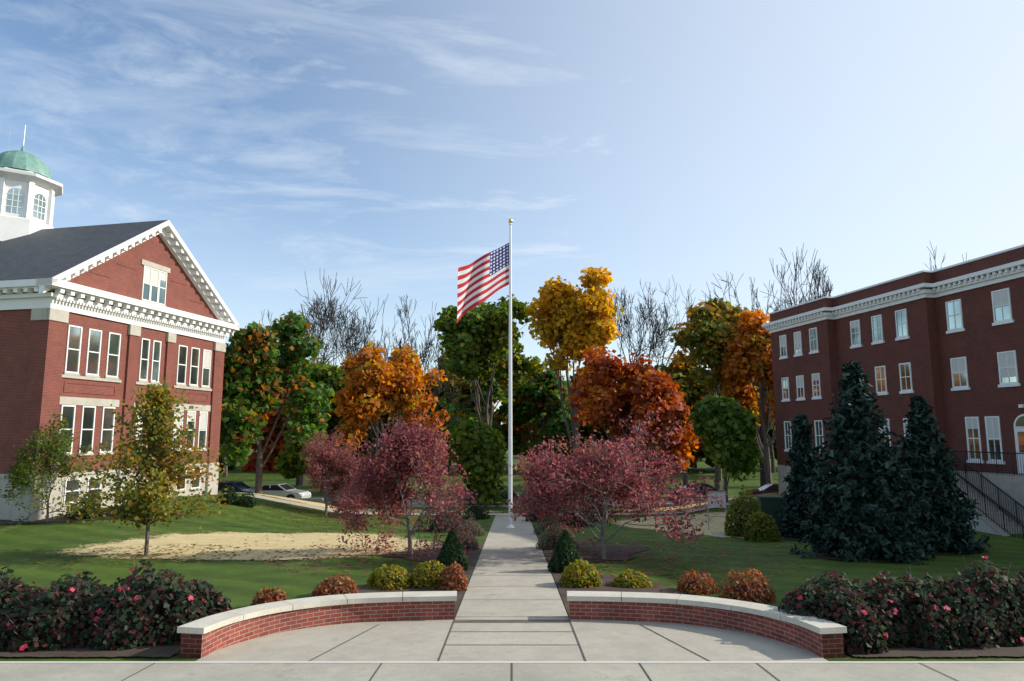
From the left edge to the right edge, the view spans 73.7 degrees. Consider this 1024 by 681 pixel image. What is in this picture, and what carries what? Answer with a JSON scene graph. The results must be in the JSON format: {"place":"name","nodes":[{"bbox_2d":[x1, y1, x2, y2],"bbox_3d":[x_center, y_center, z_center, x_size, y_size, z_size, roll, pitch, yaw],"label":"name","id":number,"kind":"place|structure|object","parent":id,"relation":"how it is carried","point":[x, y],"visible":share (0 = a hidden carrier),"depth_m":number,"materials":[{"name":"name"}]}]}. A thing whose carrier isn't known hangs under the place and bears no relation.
{"place":"outdoors","nodes":[
{"label":"outdoors","id":0,"kind":"place"},
{"bbox_2d":[218,436,236,469],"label":"tree","id":1,"kind":"object","parent":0,"point":[234,459],"depth_m":111.21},
{"bbox_2d":[219,398,240,476],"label":"tree","id":2,"kind":"object","parent":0,"point":[225,473],"depth_m":94.15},
{"bbox_2d":[253,493,497,512],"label":"road","id":3,"kind":"structure","parent":0,"point":[320,504],"depth_m":49.80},
{"bbox_2d":[351,542,483,614],"bbox_3d":[-3.405,6.889,20.859,4.545,0.870,15.000,0,-8,0],"label":"mulch bed","id":4,"kind":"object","parent":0,"point":[473,556],"depth_m":19.89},
{"bbox_2d":[366,564,412,590],"bbox_3d":[-3.062,5.907,17.107,1.213,0.598,1.263,0,-8,0],"label":"spirea","id":5,"kind":"object","parent":4,"relation":"on","point":[380,574],"depth_m":16.83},
{"bbox_2d":[410,560,446,588],"bbox_3d":[-2.041,5.878,17.208,1.163,0.693,1.058,0,-8,0],"label":"spirea","id":6,"kind":"object","parent":4,"relation":"on","point":[419,578],"depth_m":16.93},
{"bbox_2d":[436,530,468,571],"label":"shrub","id":7,"kind":"object","parent":4,"relation":"on","point":[451,546],"depth_m":19.85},
{"bbox_2d":[437,561,467,590],"bbox_3d":[-1.450,5.756,16.685,0.754,0.731,0.701,0,-8,0],"label":"spirea","id":8,"kind":"object","parent":4,"relation":"on","point":[445,582],"depth_m":16.52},
{"bbox_2d":[456,530,478,549],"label":"shrub","id":9,"kind":"object","parent":4,"relation":"on","point":[476,544],"depth_m":25.46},
{"bbox_2d":[0,495,1023,680],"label":"paving","id":10,"kind":"structure","parent":0,"point":[511,621],"depth_m":10.69,"materials":[{"name":"concrete"}]},
{"bbox_2d":[506,219,514,527],"bbox_3d":[-0.080,1.514,36.650,0.480,16.657,0.480,0,-8,0],"label":"flagpole","id":11,"kind":"object","parent":10,"relation":"on","point":[510,524],"visible":0.94,"depth_m":36.41,"materials":[{"name":"white"}]},
{"bbox_2d":[457,243,508,321],"bbox_3d":[-1.532,-3.133,36.493,3.154,4.782,0.387,4,-9,-29],"label":"flag","id":12,"kind":"object","parent":11,"relation":"attached to","point":[483,278],"visible":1,"depth_m":36.40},
{"bbox_2d":[0,438,1023,660],"bbox_3d":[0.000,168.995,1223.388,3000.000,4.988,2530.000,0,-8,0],"label":"ground","id":13,"kind":"structure","parent":0,"point":[239,583],"depth_m":23.41,"materials":[{"name":"plant"}]},
{"bbox_2d":[0,568,15,612],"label":"rose","id":14,"kind":"object","parent":13,"relation":"on","point":[8,580],"depth_m":12.42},
{"bbox_2d":[0,411,100,526],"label":"tree","id":15,"kind":"object","parent":13,"relation":"on","point":[53,444],"depth_m":32.03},
{"bbox_2d":[0,644,179,656],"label":"mulch bed","id":16,"kind":"object","parent":13,"relation":"on","point":[163,651],"visible":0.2,"depth_m":10.74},
{"bbox_2d":[0,581,34,617],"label":"rose","id":17,"kind":"object","parent":16,"relation":"on","point":[16,589],"depth_m":12.32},
{"bbox_2d":[0,565,34,591],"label":"rose","id":18,"kind":"object","parent":16,"relation":"on","point":[6,575],"visible":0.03,"depth_m":12.82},
{"bbox_2d":[0,586,61,645],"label":"rose","id":19,"kind":"object","parent":16,"relation":"on","point":[12,605],"visible":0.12,"depth_m":11.53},
{"bbox_2d":[0,599,63,651],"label":"rose","id":20,"kind":"object","parent":16,"relation":"on","point":[11,639],"depth_m":10.95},
{"bbox_2d":[6,571,99,651],"bbox_3d":[-7.612,4.513,11.592,1.544,1.252,1.603,0,-8,0],"label":"rose","id":21,"kind":"object","parent":16,"relation":"on","point":[59,635],"depth_m":11.14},
{"bbox_2d":[60,565,107,601],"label":"rose","id":22,"kind":"object","parent":16,"relation":"on","point":[97,585],"depth_m":12.14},
{"bbox_2d":[63,585,121,648],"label":"rose","id":23,"kind":"object","parent":16,"relation":"on","point":[88,616],"depth_m":11.23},
{"bbox_2d":[86,586,151,650],"bbox_3d":[-6.510,4.612,11.374,1.108,0.975,1.028,0,-8,0],"label":"rose","id":24,"kind":"object","parent":16,"relation":"on","point":[96,642],"depth_m":11.04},
{"bbox_2d":[99,577,139,597],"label":"rose","id":25,"kind":"object","parent":16,"relation":"on","point":[115,586],"visible":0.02,"depth_m":11.97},
{"bbox_2d":[96,558,184,650],"bbox_3d":[-6.300,4.457,11.754,1.628,1.419,1.708,0,-8,0],"label":"rose","id":26,"kind":"object","parent":16,"relation":"on","point":[142,579],"depth_m":11.35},
{"bbox_2d":[139,568,197,599],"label":"rose","id":27,"kind":"object","parent":16,"relation":"on","point":[181,581],"visible":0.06,"depth_m":12.30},
{"bbox_2d":[156,584,207,645],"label":"rose","id":28,"kind":"object","parent":16,"relation":"on","point":[192,604],"depth_m":11.50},
{"bbox_2d":[185,580,217,611],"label":"rose","id":29,"kind":"object","parent":16,"relation":"on","point":[200,590],"visible":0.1,"depth_m":12.57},
{"bbox_2d":[198,590,232,615],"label":"rose","id":30,"kind":"object","parent":16,"relation":"on","point":[224,604],"visible":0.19,"depth_m":12.52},
{"bbox_2d":[0,509,182,524],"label":"mulch bed","id":31,"kind":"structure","parent":13,"relation":"on","point":[51,519],"depth_m":32.72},
{"bbox_2d":[68,496,101,519],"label":"shrub","id":32,"kind":"object","parent":31,"relation":"on","point":[88,516],"depth_m":33.28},
{"bbox_2d":[0,125,239,520],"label":"building","id":33,"kind":"structure","parent":13,"relation":"on","point":[96,321],"depth_m":38.17,"materials":[{"name":"brick"}]},
{"bbox_2d":[52,377,232,554],"bbox_3d":[-12.514,4.416,24.261,5.510,6.178,6.006,0,-8,0],"label":"tree","id":34,"kind":"object","parent":13,"relation":"on","point":[162,482],"depth_m":23.65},
{"bbox_2d":[190,577,215,594],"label":"rose","id":35,"kind":"object","parent":13,"relation":"on","point":[206,583],"depth_m":13.05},
{"bbox_2d":[216,484,238,503],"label":"shrub","id":36,"kind":"object","parent":13,"relation":"on","point":[234,500],"depth_m":40.73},
{"bbox_2d":[31,531,441,561],"bbox_3d":[-9.648,8.131,27.289,16.093,0.734,12.649,0,-8,0],"label":"sand patch","id":37,"kind":"object","parent":13,"relation":"on","point":[303,541],"visible":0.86,"depth_m":26.32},
{"bbox_2d":[382,552,430,556],"bbox_3d":[-3.672,7.446,23.767,2.152,0.111,1.916,0,-8,0],"label":"mulch bed","id":38,"kind":"object","parent":37,"relation":"on","point":[398,555],"visible":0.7,"depth_m":23.73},
{"bbox_2d":[236,491,256,506],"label":"shrub","id":39,"kind":"object","parent":13,"relation":"on","point":[249,504],"depth_m":41.00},
{"bbox_2d":[251,586,288,605],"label":"shrub","id":40,"kind":"object","parent":13,"relation":"on","point":[265,593],"depth_m":14.39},
{"bbox_2d":[219,310,334,493],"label":"tree","id":41,"kind":"object","parent":13,"relation":"on","point":[256,374],"depth_m":50.52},
{"bbox_2d":[244,364,317,471],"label":"tree","id":42,"kind":"object","parent":13,"relation":"on","point":[277,452],"depth_m":109.00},
{"bbox_2d":[177,591,456,658],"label":"seat wall","id":43,"kind":"structure","parent":13,"relation":"on","point":[204,636],"depth_m":12.58,"materials":[{"name":"brick"}]},
{"bbox_2d":[238,269,396,485],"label":"bare tree","id":44,"kind":"object","parent":13,"relation":"on","point":[329,309],"visible":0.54,"depth_m":80.49,"materials":[{"name":"brown plant"}]},
{"bbox_2d":[273,359,362,491],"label":"tree","id":45,"kind":"object","parent":13,"relation":"on","point":[292,464],"depth_m":69.83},
{"bbox_2d":[299,430,369,516],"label":"tree","id":46,"kind":"object","parent":13,"relation":"on","point":[339,459],"depth_m":44.48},
{"bbox_2d":[310,573,358,596],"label":"shrub","id":47,"kind":"object","parent":13,"relation":"on","point":[349,587],"depth_m":15.66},
{"bbox_2d":[320,310,415,454],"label":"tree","id":48,"kind":"object","parent":13,"relation":"on","point":[375,439],"visible":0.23,"depth_m":99.78,"materials":[{"name":"brown plant"}]},
{"bbox_2d":[342,412,397,466],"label":"tree","id":49,"kind":"object","parent":13,"relation":"on","point":[364,448],"visible":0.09,"depth_m":105.60,"materials":[{"name":"green plant"}]},
{"bbox_2d":[332,340,453,488],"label":"tree","id":50,"kind":"object","parent":13,"relation":"on","point":[374,386],"depth_m":59.96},
{"bbox_2d":[332,411,483,562],"bbox_3d":[-3.459,5.502,23.975,6.023,6.157,4.513,-6,-10,40],"label":"tree","id":51,"kind":"object","parent":13,"relation":"on","point":[399,443],"depth_m":23.63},
{"bbox_2d":[29,499,804,585],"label":"leaf litter","id":52,"kind":"object","parent":13,"relation":"on","point":[220,546],"visible":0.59,"depth_m":23.84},
{"bbox_2d":[383,295,480,479],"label":"tree","id":53,"kind":"object","parent":13,"relation":"on","point":[424,354],"visible":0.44,"depth_m":90.99,"materials":[{"name":"brown plant"}]},
{"bbox_2d":[415,501,478,533],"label":"shrub","id":54,"kind":"object","parent":13,"relation":"on","point":[425,523],"depth_m":33.41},
{"bbox_2d":[396,389,507,469],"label":"tree","id":55,"kind":"object","parent":13,"relation":"on","point":[498,424],"depth_m":104.32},
{"bbox_2d":[423,355,493,470],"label":"tree","id":56,"kind":"object","parent":13,"relation":"on","point":[463,385],"depth_m":106.61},
{"bbox_2d":[456,518,484,536],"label":"shrub","id":57,"kind":"object","parent":13,"relation":"on","point":[480,530],"depth_m":31.11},
{"bbox_2d":[457,497,490,519],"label":"shrub","id":58,"kind":"object","parent":13,"relation":"on","point":[482,510],"depth_m":42.59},
{"bbox_2d":[449,416,507,507],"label":"tree","id":59,"kind":"object","parent":13,"relation":"on","point":[479,450],"depth_m":54.05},
{"bbox_2d":[430,296,545,427],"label":"tree","id":60,"kind":"object","parent":13,"relation":"on","point":[464,348],"depth_m":76.52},
{"bbox_2d":[448,372,537,460],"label":"tree","id":61,"kind":"object","parent":13,"relation":"on","point":[518,440],"depth_m":109.79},
{"bbox_2d":[493,359,582,454],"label":"tree","id":62,"kind":"object","parent":13,"relation":"on","point":[543,384],"depth_m":102.50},
{"bbox_2d":[525,507,557,521],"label":"shrub","id":63,"kind":"object","parent":13,"relation":"on","point":[527,519],"depth_m":40.20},
{"bbox_2d":[533,515,564,534],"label":"shrub","id":64,"kind":"object","parent":13,"relation":"on","point":[540,530],"depth_m":31.90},
{"bbox_2d":[522,262,621,459],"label":"tree","id":65,"kind":"object","parent":13,"relation":"on","point":[575,321],"depth_m":72.22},
{"bbox_2d":[549,505,594,527],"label":"shrub","id":66,"kind":"object","parent":13,"relation":"on","point":[593,520],"depth_m":36.39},
{"bbox_2d":[531,388,614,462],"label":"tree","id":67,"kind":"object","parent":13,"relation":"on","point":[539,436],"depth_m":103.93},
{"bbox_2d":[504,408,727,559],"bbox_3d":[3.322,4.846,23.289,7.282,5.094,7.324,0,-8,0],"label":"tree","id":68,"kind":"object","parent":13,"relation":"on","point":[547,493],"depth_m":22.45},
{"bbox_2d":[565,346,697,507],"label":"tree","id":69,"kind":"object","parent":13,"relation":"on","point":[645,385],"depth_m":52.79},
{"bbox_2d":[596,433,679,511],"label":"tree","id":70,"kind":"object","parent":13,"relation":"on","point":[649,466],"depth_m":51.68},
{"bbox_2d":[604,276,710,450],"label":"bare tree","id":71,"kind":"object","parent":13,"relation":"on","point":[652,344],"visible":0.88,"depth_m":90.37,"materials":[{"name":"brown plant"}]},
{"bbox_2d":[638,423,706,471],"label":"tree","id":72,"kind":"object","parent":13,"relation":"on","point":[698,447],"depth_m":106.23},
{"bbox_2d":[584,493,773,510],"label":"road","id":73,"kind":"structure","parent":13,"relation":"on","point":[672,507],"depth_m":50.91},
{"bbox_2d":[612,511,753,538],"bbox_3d":[10.210,10.100,37.620,11.016,1.185,18.975,0,-8,0],"label":"straw","id":74,"kind":"object","parent":13,"relation":"on","point":[716,523],"visible":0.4,"depth_m":38.34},
{"bbox_2d":[654,352,714,486],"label":"tree","id":75,"kind":"object","parent":13,"relation":"on","point":[683,378],"depth_m":75.49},
{"bbox_2d":[669,450,711,469],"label":"tree","id":76,"kind":"object","parent":13,"relation":"on","point":[697,460],"depth_m":114.23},
{"bbox_2d":[676,568,718,594],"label":"shrub","id":77,"kind":"object","parent":13,"relation":"on","point":[712,586],"depth_m":16.30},
{"bbox_2d":[567,591,846,658],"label":"seat wall","id":78,"kind":"structure","parent":13,"relation":"on","point":[822,638],"depth_m":12.60,"materials":[{"name":"brick"}]},
{"bbox_2d":[669,296,746,489],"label":"tree","id":79,"kind":"object","parent":13,"relation":"on","point":[714,318],"depth_m":68.28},
{"bbox_2d":[706,491,726,529],"bbox_3d":[10.319,8.560,34.354,1.000,1.917,0.080,0,-8,0],"label":"sign","id":80,"kind":"object","parent":13,"relation":"on","point":[713,504],"visible":0.62,"depth_m":34.38,"materials":[{"name":"grey"}]},
{"bbox_2d":[690,391,766,501],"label":"tree","id":81,"kind":"object","parent":13,"relation":"on","point":[726,428],"depth_m":48.10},
{"bbox_2d":[724,484,761,537],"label":"shrub","id":82,"kind":"object","parent":13,"relation":"on","point":[732,529],"depth_m":30.72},
{"bbox_2d":[711,385,776,472],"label":"tree","id":83,"kind":"object","parent":13,"relation":"on","point":[770,432],"depth_m":106.24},
{"bbox_2d":[715,306,775,484],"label":"tree","id":84,"kind":"object","parent":13,"relation":"on","point":[750,350],"depth_m":64.71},
{"bbox_2d":[718,567,775,603],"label":"shrub","id":85,"kind":"object","parent":13,"relation":"on","point":[727,593],"depth_m":15.19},
{"bbox_2d":[698,243,826,486],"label":"bare tree","id":86,"kind":"object","parent":13,"relation":"on","point":[761,466],"visible":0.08,"depth_m":76.92,"materials":[{"name":"brown plant"}]},
{"bbox_2d":[743,508,781,541],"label":"shrub","id":87,"kind":"object","parent":13,"relation":"on","point":[772,535],"depth_m":28.66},
{"bbox_2d":[749,378,775,426],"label":"tree","id":88,"kind":"object","parent":13,"relation":"on","point":[771,415],"depth_m":96.83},
{"bbox_2d":[756,494,788,533],"bbox_3d":[12.277,8.131,31.899,1.500,1.704,1.300,-2,-8,12],"label":"utility box","id":89,"kind":"object","parent":13,"relation":"on","point":[769,505],"visible":0.47,"depth_m":31.43,"materials":[{"name":"green"}]},
{"bbox_2d":[768,262,833,447],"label":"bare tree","id":90,"kind":"object","parent":13,"relation":"on","point":[830,289],"visible":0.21,"depth_m":95.97,"materials":[{"name":"brown plant"}]},
{"bbox_2d":[774,414,829,538],"bbox_3d":[12.986,6.147,30.194,2.475,5.814,2.679,0,-8,0],"label":"spruce","id":91,"kind":"object","parent":13,"relation":"on","point":[803,436],"depth_m":29.86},
{"bbox_2d":[778,581,841,638],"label":"rose","id":92,"kind":"object","parent":13,"relation":"on","point":[799,604],"depth_m":11.60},
{"bbox_2d":[807,573,896,646],"bbox_3d":[5.678,4.572,11.658,1.582,1.156,1.442,0,-8,0],"label":"rose","id":93,"kind":"object","parent":13,"relation":"on","point":[861,595],"depth_m":11.55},
{"bbox_2d":[788,360,936,564],"bbox_3d":[11.954,4.347,23.862,4.773,7.287,4.785,0,-8,0],"label":"spruce","id":94,"kind":"object","parent":13,"relation":"on","point":[904,547],"depth_m":22.93,"materials":[{"name":"plant"}]},
{"bbox_2d":[813,552,918,561],"bbox_3d":[12.210,7.337,23.215,4.493,0.210,3.649,0,-8,0],"label":"mulch bed","id":95,"kind":"object","parent":13,"relation":"on","point":[823,555],"visible":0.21,"depth_m":22.88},
{"bbox_2d":[762,244,1023,538],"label":"building","id":96,"kind":"structure","parent":13,"relation":"on","point":[947,342],"depth_m":36.16,"materials":[{"name":"brick"}]},
{"bbox_2d":[898,586,963,649],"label":"rose","id":97,"kind":"object","parent":13,"relation":"on","point":[925,638],"depth_m":11.08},
{"bbox_2d":[846,644,1023,656],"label":"mulch bed","id":98,"kind":"object","parent":13,"relation":"on","point":[975,651],"visible":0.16,"depth_m":10.74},
{"bbox_2d":[792,569,867,609],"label":"rose","id":99,"kind":"object","parent":98,"relation":"on","point":[832,581],"depth_m":12.15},
{"bbox_2d":[814,586,888,655],"bbox_3d":[5.484,4.553,11.186,1.138,1.015,1.136,0,-8,0],"label":"rose","id":100,"kind":"object","parent":98,"relation":"on","point":[872,627],"depth_m":10.87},
{"bbox_2d":[864,587,914,647],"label":"rose","id":101,"kind":"object","parent":98,"relation":"on","point":[903,638],"depth_m":11.20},
{"bbox_2d":[859,570,920,645],"bbox_3d":[6.530,4.589,11.837,1.450,1.199,1.405,0,-8,0],"label":"rose","id":102,"kind":"object","parent":98,"relation":"on","point":[886,581],"depth_m":11.67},
{"bbox_2d":[888,572,935,598],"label":"rose","id":103,"kind":"object","parent":98,"relation":"on","point":[904,577],"depth_m":12.18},
{"bbox_2d":[888,567,985,647],"bbox_3d":[7.165,4.572,11.798,1.838,1.212,1.590,0,-8,0],"label":"rose","id":104,"kind":"object","parent":98,"relation":"on","point":[937,579],"depth_m":11.54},
{"bbox_2d":[938,576,973,613],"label":"rose","id":105,"kind":"object","parent":98,"relation":"on","point":[957,582],"visible":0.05,"depth_m":11.88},
{"bbox_2d":[931,568,1004,648],"bbox_3d":[7.611,4.518,11.608,1.221,1.262,1.301,0,-8,0],"label":"rose","id":106,"kind":"object","parent":98,"relation":"on","point":[989,633],"depth_m":11.18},
{"bbox_2d":[958,560,1000,590],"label":"rose","id":107,"kind":"object","parent":98,"relation":"on","point":[993,577],"depth_m":12.12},
{"bbox_2d":[950,556,1023,644],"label":"rose","id":108,"kind":"object","parent":98,"relation":"on","point":[972,573],"depth_m":11.58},
{"bbox_2d":[996,567,1023,632],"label":"rose","id":109,"kind":"object","parent":98,"relation":"on","point":[1018,585],"depth_m":11.72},
{"bbox_2d":[893,395,991,554],"bbox_3d":[15.389,5.215,25.731,4.320,6.348,3.905,0,-8,0],"label":"spruce","id":110,"kind":"object","parent":13,"relation":"on","point":[957,515],"depth_m":24.86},
{"bbox_2d":[973,593,1023,646],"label":"rose","id":111,"kind":"object","parent":13,"relation":"on","point":[1014,639],"depth_m":11.21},
{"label":"far wood","id":112,"kind":"object","parent":13,"relation":"on","visible":0},
{"bbox_2d":[506,406,545,457],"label":"tree","id":113,"kind":"object","parent":112,"relation":"attached to","point":[522,449],"visible":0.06,"depth_m":127.12,"materials":[{"name":"green plant"}]},
{"bbox_2d":[0,0,1023,425],"label":"sky","id":114,"kind":"structure","parent":0,"point":[390,146],"materials":[{"name":"blue"}]},
{"bbox_2d":[292,497,735,506],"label":"road","id":115,"kind":"structure","parent":0,"point":[415,503],"depth_m":57.22,"materials":[{"name":"asphalt"}]},
{"bbox_2d":[218,481,254,492],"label":"blue car","id":116,"kind":"object","parent":115,"relation":"on","point":[240,486],"visible":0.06,"depth_m":56.25,"materials":[{"name":"blue paint"}]},
{"bbox_2d":[251,483,310,497],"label":"white car","id":117,"kind":"object","parent":115,"relation":"on","point":[283,490],"visible":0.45,"depth_m":55.55,"materials":[{"name":"white paint"}]},
{"bbox_2d":[462,484,518,504],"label":"dark car","id":118,"kind":"object","parent":115,"relation":"on","point":[504,495],"visible":0.34,"depth_m":55.92,"materials":[{"name":"black paint"}]},
{"bbox_2d":[667,483,722,497],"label":"dark car","id":119,"kind":"object","parent":115,"relation":"on","point":[703,486],"visible":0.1,"depth_m":59.94,"materials":[{"name":"grey paint"}]},
{"bbox_2d":[744,483,778,495],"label":"maroon car","id":120,"kind":"object","parent":115,"relation":"on","point":[769,488],"visible":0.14,"depth_m":59.03,"materials":[{"name":"red paint"}]},
{"bbox_2d":[542,542,684,614],"bbox_3d":[3.405,6.889,20.859,4.545,0.870,15.000,0,-8,0],"label":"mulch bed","id":121,"kind":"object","parent":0,"point":[606,578],"depth_m":18.37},
{"bbox_2d":[535,521,578,549],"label":"shrub","id":122,"kind":"object","parent":121,"relation":"on","point":[543,542],"depth_m":25.63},
{"bbox_2d":[547,530,580,572],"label":"shrub","id":123,"kind":"object","parent":121,"relation":"on","point":[566,545],"depth_m":19.64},
{"bbox_2d":[559,558,601,587],"bbox_3d":[1.747,5.914,17.401,1.105,0.696,1.148,0,-8,0],"label":"spirea","id":124,"kind":"object","parent":121,"relation":"on","point":[594,578],"depth_m":17.09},
{"bbox_2d":[585,554,634,559],"bbox_3d":[3.279,7.287,22.951,2.052,0.118,2.042,0,-8,0],"label":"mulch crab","id":125,"kind":"object","parent":121,"relation":"on","point":[611,557],"visible":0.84,"depth_m":22.88},
{"bbox_2d":[612,568,653,587],"bbox_3d":[3.049,6.039,17.388,1.057,0.443,1.194,0,-8,0],"label":"spirea","id":126,"kind":"object","parent":121,"relation":"on","point":[633,581],"depth_m":17.05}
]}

